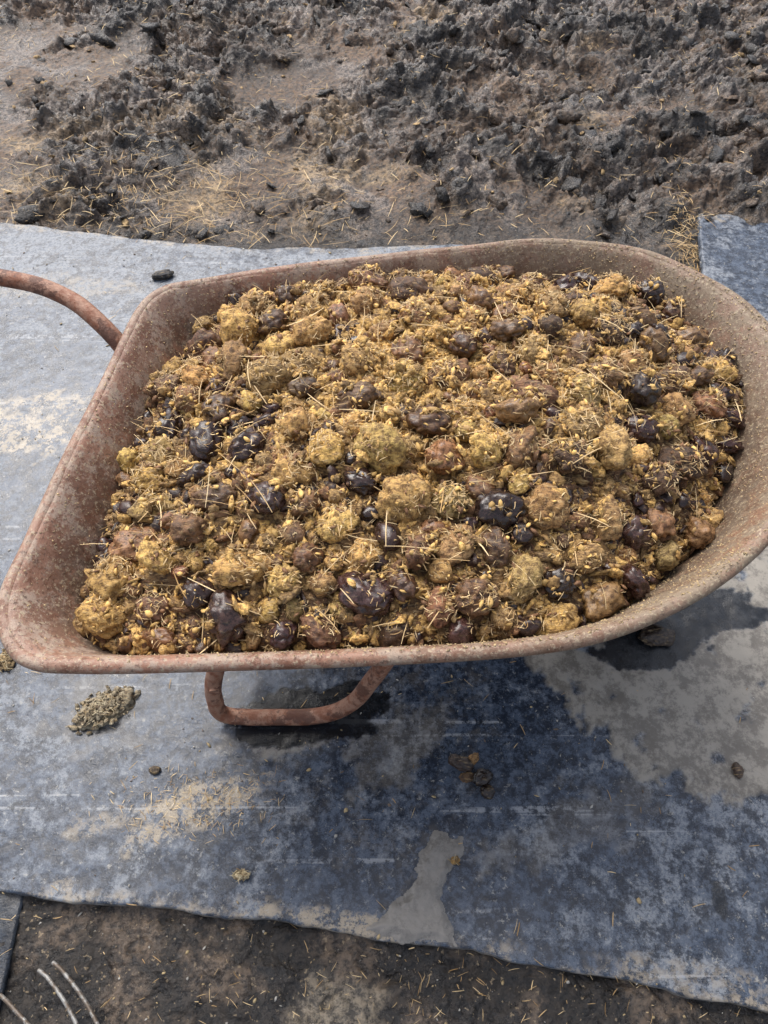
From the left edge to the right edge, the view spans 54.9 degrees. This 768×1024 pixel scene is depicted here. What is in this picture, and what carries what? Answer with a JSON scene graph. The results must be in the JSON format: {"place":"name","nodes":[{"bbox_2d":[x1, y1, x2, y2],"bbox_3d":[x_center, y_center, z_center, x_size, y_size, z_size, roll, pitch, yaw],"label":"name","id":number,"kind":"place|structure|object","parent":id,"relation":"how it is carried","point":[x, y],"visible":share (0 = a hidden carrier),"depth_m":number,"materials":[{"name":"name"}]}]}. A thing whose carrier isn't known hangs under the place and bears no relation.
{"place":"outdoors","nodes":[
{"label":"outdoors","id":0,"kind":"place"},
{"bbox_2d":[0,0,767,1023],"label":"muddy ground","id":1,"kind":"structure","parent":0,"point":[282,962],"depth_m":2.46,"materials":[{"name":"brown soil"}]},
{"bbox_2d":[0,891,23,1011],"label":"rubber mat","id":2,"kind":"object","parent":1,"relation":"on","point":[11,905],"visible":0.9,"depth_m":1.21,"materials":[{"name":"grey rubber"}]},
{"bbox_2d":[0,961,99,1023],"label":"manure fork","id":3,"kind":"object","parent":1,"relation":"on","point":[15,1010],"visible":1,"depth_m":1.14,"materials":[{"name":"metal"}]},
{"bbox_2d":[0,222,767,1012],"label":"rubber mat","id":4,"kind":"object","parent":1,"relation":"on","point":[670,730],"visible":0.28,"depth_m":1.34,"materials":[{"name":"grey rubber"}]},
{"bbox_2d":[0,649,15,672],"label":"dung clump","id":5,"kind":"object","parent":4,"relation":"on","point":[7,662],"visible":0.72,"depth_m":1.45,"materials":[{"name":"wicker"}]},
{"bbox_2d":[66,674,147,734],"bbox_3d":[-0.524,0.372,1.402,0.163,0.039,0.090,-16,57,-11],"label":"dung clump","id":6,"kind":"object","parent":4,"relation":"on","point":[107,707],"visible":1,"depth_m":1.39,"materials":[{"name":"soil"}]},
{"bbox_2d":[149,766,160,774],"bbox_3d":[-0.415,0.468,1.339,0.023,0.012,0.016,0,55,0],"label":"dung clump","id":7,"kind":"object","parent":4,"relation":"on","point":[154,770],"visible":1,"depth_m":1.34,"materials":[{"name":"brown soil"}]},
{"bbox_2d":[151,269,173,279],"bbox_3d":[-0.641,-0.687,2.142,0.064,0.025,0.037,0,55,0],"label":"stone","id":8,"kind":"object","parent":4,"relation":"on","point":[164,274],"visible":1,"depth_m":2.13,"materials":[{"name":"grey stone"}]},
{"bbox_2d":[230,869,250,881],"bbox_3d":[-0.240,0.608,1.239,0.028,0.015,0.026,36,62,23],"label":"dung clump","id":9,"kind":"object","parent":4,"relation":"on","point":[242,874],"visible":1,"depth_m":1.24,"materials":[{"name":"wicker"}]},
{"bbox_2d":[0,238,767,725],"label":"wheelbarrow","id":10,"kind":"object","parent":4,"relation":"on","point":[62,646],"visible":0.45,"depth_m":1.09,"materials":[{"name":"metal"}]},
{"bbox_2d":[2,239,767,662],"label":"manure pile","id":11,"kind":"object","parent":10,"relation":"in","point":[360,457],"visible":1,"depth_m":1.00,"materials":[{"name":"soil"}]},
{"bbox_2d":[366,830,463,946],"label":"slurry puddle","id":12,"kind":"object","parent":4,"relation":"on","point":[416,911],"visible":1,"depth_m":1.22,"materials":[{"name":"grey liquid"}]},
{"bbox_2d":[448,855,460,865],"bbox_3d":[0.120,0.590,1.251,0.019,0.016,0.018,-23,58,-15],"label":"dung clump","id":13,"kind":"object","parent":4,"relation":"on","point":[455,860],"visible":1,"depth_m":1.25,"materials":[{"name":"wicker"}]},
{"bbox_2d":[448,752,494,798],"bbox_3d":[0.164,0.470,1.329,0.057,0.027,0.102,-29,60,-19],"label":"dung clump","id":14,"kind":"object","parent":4,"relation":"on","point":[482,777],"visible":1,"depth_m":1.32,"materials":[{"name":"brown soil"}]},
{"bbox_2d":[637,623,675,646],"bbox_3d":[0.546,0.247,1.477,0.074,0.043,0.048,0,55,0],"label":"dung clump","id":15,"kind":"object","parent":4,"relation":"on","point":[654,634],"visible":0.97,"depth_m":1.47,"materials":[{"name":"brown soil"}]},
{"bbox_2d":[731,762,743,778],"bbox_3d":[0.640,0.467,1.337,0.021,0.013,0.030,0,55,0],"label":"dung clump","id":16,"kind":"object","parent":4,"relation":"on","point":[737,769],"visible":1,"depth_m":1.33,"materials":[{"name":"brown soil"}]},
{"bbox_2d":[0,0,767,1023],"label":"scattered litter","id":17,"kind":"object","parent":1,"relation":"on","point":[28,214],"visible":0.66,"depth_m":2.48,"materials":[{"name":"soil"}]},
{"bbox_2d":[697,213,767,320],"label":"rubber mat","id":18,"kind":"object","parent":1,"relation":"on","point":[733,252],"visible":0.65,"depth_m":2.19,"materials":[{"name":"grey rubber"}]}
]}

